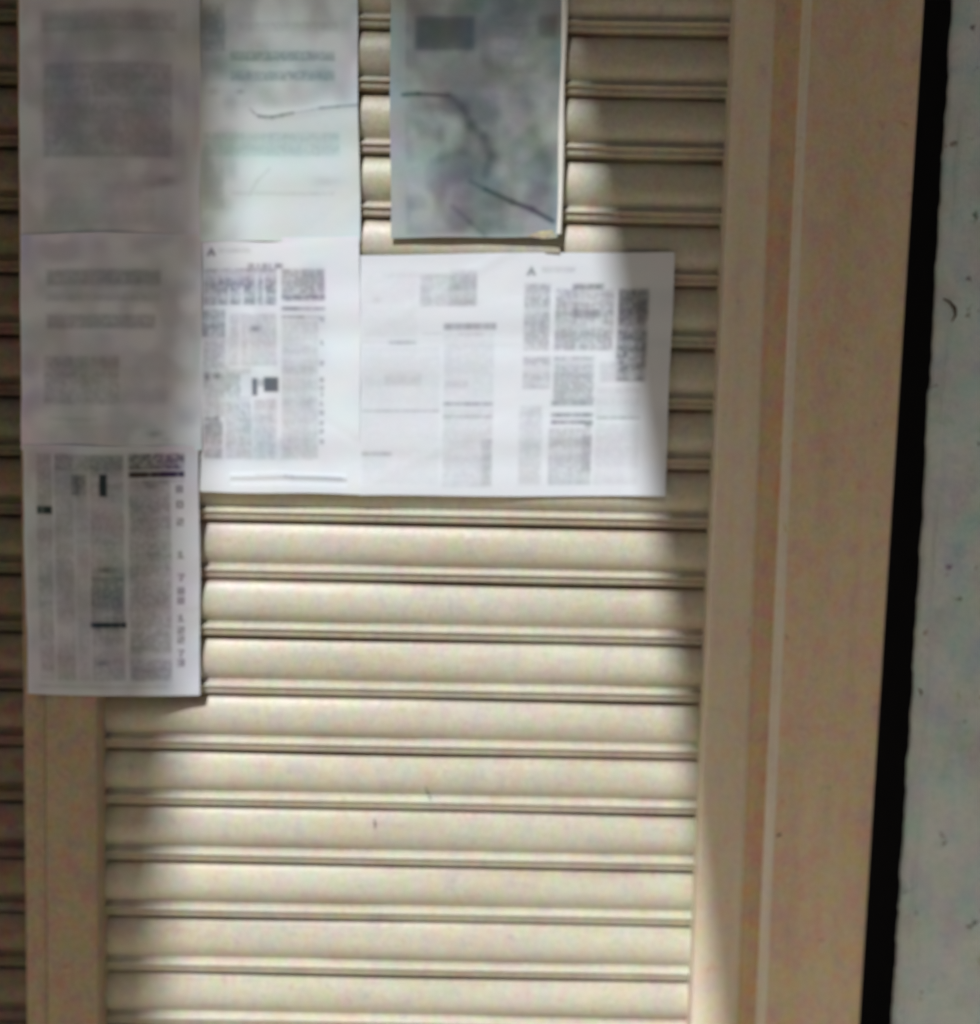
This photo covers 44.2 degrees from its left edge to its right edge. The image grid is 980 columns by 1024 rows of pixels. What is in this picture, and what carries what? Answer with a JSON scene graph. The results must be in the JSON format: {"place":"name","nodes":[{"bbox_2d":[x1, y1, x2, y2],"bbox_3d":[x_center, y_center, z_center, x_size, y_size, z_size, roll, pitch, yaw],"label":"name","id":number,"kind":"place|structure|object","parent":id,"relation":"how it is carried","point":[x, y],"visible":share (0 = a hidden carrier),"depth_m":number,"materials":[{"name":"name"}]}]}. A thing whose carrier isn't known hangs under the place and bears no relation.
{"place":"outdoors","nodes":[
{"label":"outdoors","id":0,"kind":"place"},
{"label":"ground","id":1,"kind":"structure","parent":0,"visible":0},
{"bbox_2d":[17,0,108,1023],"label":"shutter post","id":2,"kind":"object","parent":1,"relation":"on","point":[65,751],"visible":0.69,"depth_m":1.54,"materials":[{"name":"brown paint"}]},
{"bbox_2d":[0,0,26,1023],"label":"rolling shutter","id":3,"kind":"object","parent":2,"relation":"attached to","point":[13,994],"visible":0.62,"depth_m":1.53,"materials":[{"name":"brown paint"}]},
{"bbox_2d":[104,0,731,1023],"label":"rolling shutter","id":4,"kind":"object","parent":2,"relation":"attached to","point":[416,760],"visible":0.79,"depth_m":1.55,"materials":[{"name":"beige paint"}]},
{"bbox_2d":[19,0,200,237],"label":"notice sheet","id":5,"kind":"object","parent":4,"relation":"attached to","point":[109,110],"visible":1,"depth_m":1.43,"materials":[{"name":"paper"}]},
{"bbox_2d":[20,232,201,449],"bbox_3d":[-0.460,-0.206,1.462,0.216,0.265,0.015,0,7,-8],"label":"notice sheet","id":6,"kind":"object","parent":4,"relation":"attached to","point":[111,332],"visible":1,"depth_m":1.46,"materials":[{"name":"paper"}]},
{"bbox_2d":[23,445,199,695],"bbox_3d":[-0.467,0.075,1.494,0.210,0.317,0.016,0,7,-9],"label":"notice sheet","id":7,"kind":"object","parent":4,"relation":"attached to","point":[112,554],"visible":1,"depth_m":1.49,"materials":[{"name":"paper"}]},
{"bbox_2d":[200,0,359,241],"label":"notice sheet","id":8,"kind":"object","parent":4,"relation":"attached to","point":[279,143],"visible":1,"depth_m":1.45,"materials":[{"name":"paper"}]},
{"bbox_2d":[200,236,360,494],"bbox_3d":[-0.258,-0.180,1.488,0.201,0.317,0.004,1,7,0],"label":"notice sheet","id":9,"kind":"object","parent":4,"relation":"attached to","point":[280,352],"visible":1,"depth_m":1.49,"materials":[{"name":"paper"}]},
{"bbox_2d":[390,0,567,238],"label":"picture sheet","id":10,"kind":"object","parent":4,"relation":"attached to","point":[477,118],"visible":1,"depth_m":1.45,"materials":[{"name":"paper"}]},
{"bbox_2d":[359,252,674,495],"bbox_3d":[0.030,-0.169,1.490,0.385,0.306,0.004,1,7,0],"label":"notice sheet","id":11,"kind":"object","parent":4,"relation":"attached to","point":[514,374],"visible":1,"depth_m":1.49,"materials":[{"name":"paper"}]},
{"bbox_2d":[686,0,923,1023],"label":"post","id":12,"kind":"object","parent":1,"relation":"on","point":[821,100],"depth_m":1.49,"materials":[{"name":"paint"}]},
{"bbox_2d":[859,0,951,1023],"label":"recess wall","id":13,"kind":"structure","parent":1,"relation":"on","point":[883,892],"depth_m":1.71,"materials":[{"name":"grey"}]},
{"bbox_2d":[891,0,979,1023],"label":"cement wall","id":14,"kind":"structure","parent":1,"relation":"on","point":[937,974],"depth_m":1.52,"materials":[{"name":"grey concrete"}]}
]}

